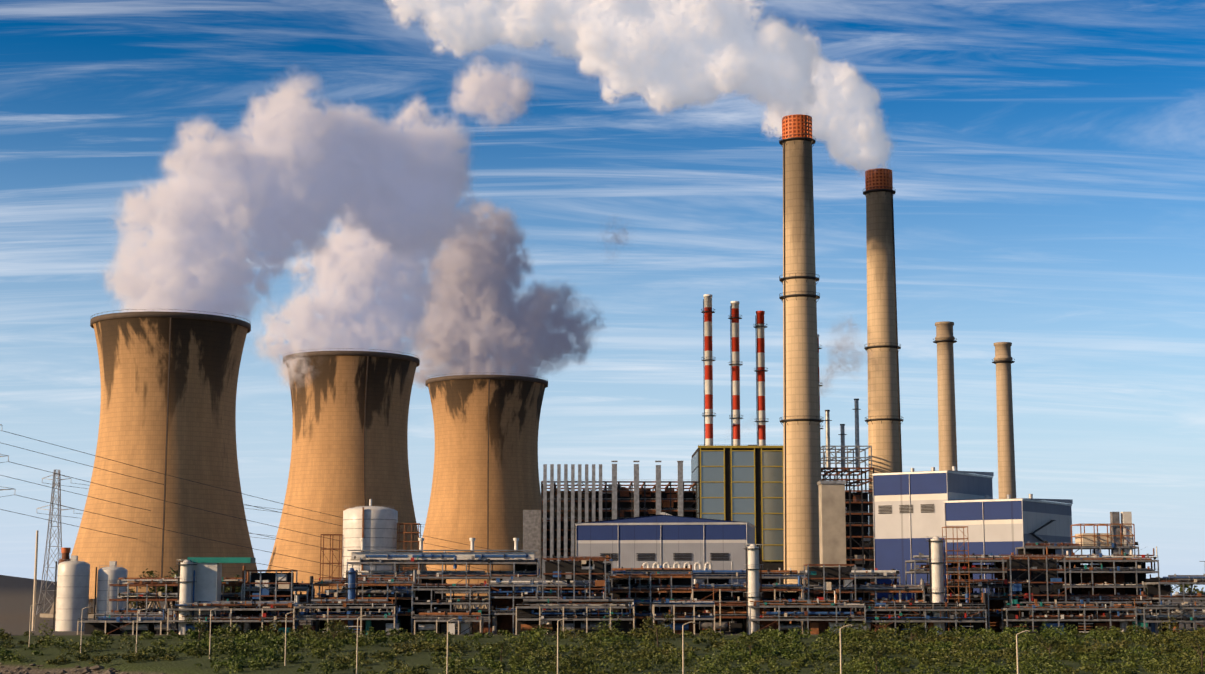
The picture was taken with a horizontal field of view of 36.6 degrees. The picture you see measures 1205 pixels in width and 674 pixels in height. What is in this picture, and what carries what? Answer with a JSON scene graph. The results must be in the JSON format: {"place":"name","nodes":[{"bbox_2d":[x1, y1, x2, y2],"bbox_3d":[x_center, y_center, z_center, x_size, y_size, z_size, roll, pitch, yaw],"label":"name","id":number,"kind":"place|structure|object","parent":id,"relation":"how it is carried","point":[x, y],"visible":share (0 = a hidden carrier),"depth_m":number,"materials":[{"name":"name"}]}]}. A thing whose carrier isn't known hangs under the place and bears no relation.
{"place":"outdoors","nodes":[
{"label":"outdoors","id":0,"kind":"place"},
{"bbox_2d":[0,575,1204,673],"bbox_3d":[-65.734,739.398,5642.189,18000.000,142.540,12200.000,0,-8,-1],"label":"terrain","id":1,"kind":"structure","parent":0,"point":[16,598],"depth_m":378.74,"materials":[{"name":"green plant"}]},
{"bbox_2d":[0,663,186,673],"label":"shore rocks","id":2,"kind":"object","parent":1,"relation":"on","point":[85,670],"visible":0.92,"depth_m":359.49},
{"bbox_2d":[40,309,257,617],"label":"cooling tower","id":3,"kind":"structure","parent":1,"relation":"on","point":[169,380],"depth_m":792.67,"materials":[{"name":"concrete"}]},
{"bbox_2d":[53,499,420,630],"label":"storage tanks","id":4,"kind":"object","parent":1,"relation":"on","point":[376,527],"visible":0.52,"depth_m":507.54,"materials":[{"name":"white metal"}]},
{"bbox_2d":[267,348,426,611],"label":"cooling tower","id":5,"kind":"structure","parent":1,"relation":"on","point":[350,410],"depth_m":920.74,"materials":[{"name":"concrete"}]},
{"bbox_2d":[422,373,547,608],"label":"cooling tower","id":6,"kind":"structure","parent":1,"relation":"on","point":[485,491],"depth_m":1021.36,"materials":[{"name":"concrete"}]},
{"bbox_2d":[0,608,1204,673],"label":"riverbank shrubs","id":7,"kind":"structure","parent":1,"relation":"on","point":[1182,661],"depth_m":357.21,"materials":[{"name":"green plant"}]},
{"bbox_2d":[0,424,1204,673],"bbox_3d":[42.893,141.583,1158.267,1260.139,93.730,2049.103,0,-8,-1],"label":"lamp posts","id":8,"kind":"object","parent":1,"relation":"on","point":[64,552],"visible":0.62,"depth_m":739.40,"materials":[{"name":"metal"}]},
{"bbox_2d":[523,461,696,615],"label":"industrial building","id":9,"kind":"structure","parent":1,"relation":"on","point":[549,528],"depth_m":787.97,"materials":[{"name":"metal"}]},
{"bbox_2d":[77,526,1204,634],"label":"process rack","id":10,"kind":"object","parent":1,"relation":"on","point":[576,593],"visible":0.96,"depth_m":465.92,"materials":[{"name":"metal"}]},
{"bbox_2d":[128,563,1204,672],"bbox_3d":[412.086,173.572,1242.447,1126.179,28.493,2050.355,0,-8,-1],"label":"trees","id":11,"kind":"object","parent":1,"relation":"on","point":[648,622],"visible":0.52,"depth_m":367.62,"materials":[{"name":"green plant"}]},
{"bbox_2d":[347,512,1158,631],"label":"pipe racks","id":12,"kind":"object","parent":1,"relation":"on","point":[1121,569],"visible":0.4,"depth_m":499.54,"materials":[{"name":"metal"}]},
{"bbox_2d":[691,399,874,594],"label":"boiler house","id":13,"kind":"structure","parent":1,"relation":"on","point":[741,483],"depth_m":782.05,"materials":[{"name":"grey metal"}]},
{"bbox_2d":[701,294,715,445],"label":"flue stack","id":14,"kind":"object","parent":13,"relation":"on","point":[707,312],"visible":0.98,"depth_m":795.60,"materials":[{"name":"metal"}]},
{"bbox_2d":[728,301,742,445],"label":"flue stack","id":15,"kind":"object","parent":13,"relation":"on","point":[734,318],"visible":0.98,"depth_m":798.53,"materials":[{"name":"metal"}]},
{"bbox_2d":[753,311,768,445],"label":"flue stack","id":16,"kind":"object","parent":13,"relation":"on","point":[760,370],"visible":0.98,"depth_m":801.39,"materials":[{"name":"metal"}]},
{"bbox_2d":[817,334,822,445],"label":"flue stack","id":17,"kind":"object","parent":13,"relation":"on","point":[819,379],"visible":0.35,"depth_m":802.35,"materials":[{"name":"metal"}]},
{"bbox_2d":[779,114,823,598],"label":"tall chimney","id":18,"kind":"object","parent":1,"relation":"on","point":[801,420],"visible":1,"depth_m":742.35,"materials":[{"name":"concrete"}]},
{"bbox_2d":[574,466,1072,599],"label":"industrial buildings","id":19,"kind":"structure","parent":1,"relation":"on","point":[912,509],"depth_m":614.67,"materials":[{"name":"white paint"}]},
{"bbox_2d":[863,168,902,598],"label":"tall chimney","id":20,"kind":"object","parent":1,"relation":"on","point":[884,420],"visible":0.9,"depth_m":837.24,"materials":[{"name":"concrete"}]},
{"bbox_2d":[933,321,957,470],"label":"chimney","id":21,"kind":"object","parent":1,"relation":"on","point":[945,340],"visible":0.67,"depth_m":894.24,"materials":[{"name":"concrete"}]},
{"bbox_2d":[992,342,1015,498],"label":"chimney","id":22,"kind":"object","parent":1,"relation":"on","point":[1002,360],"visible":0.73,"depth_m":893.08,"materials":[{"name":"concrete"}]},
{"bbox_2d":[1092,549,1147,604],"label":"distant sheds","id":23,"kind":"object","parent":1,"relation":"on","point":[1097,551],"visible":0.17,"depth_m":1184.18,"materials":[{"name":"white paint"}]},
{"bbox_2d":[0,0,1204,594],"label":"sky","id":24,"kind":"structure","parent":0,"point":[557,191],"materials":[{"name":"blue"}]}
]}

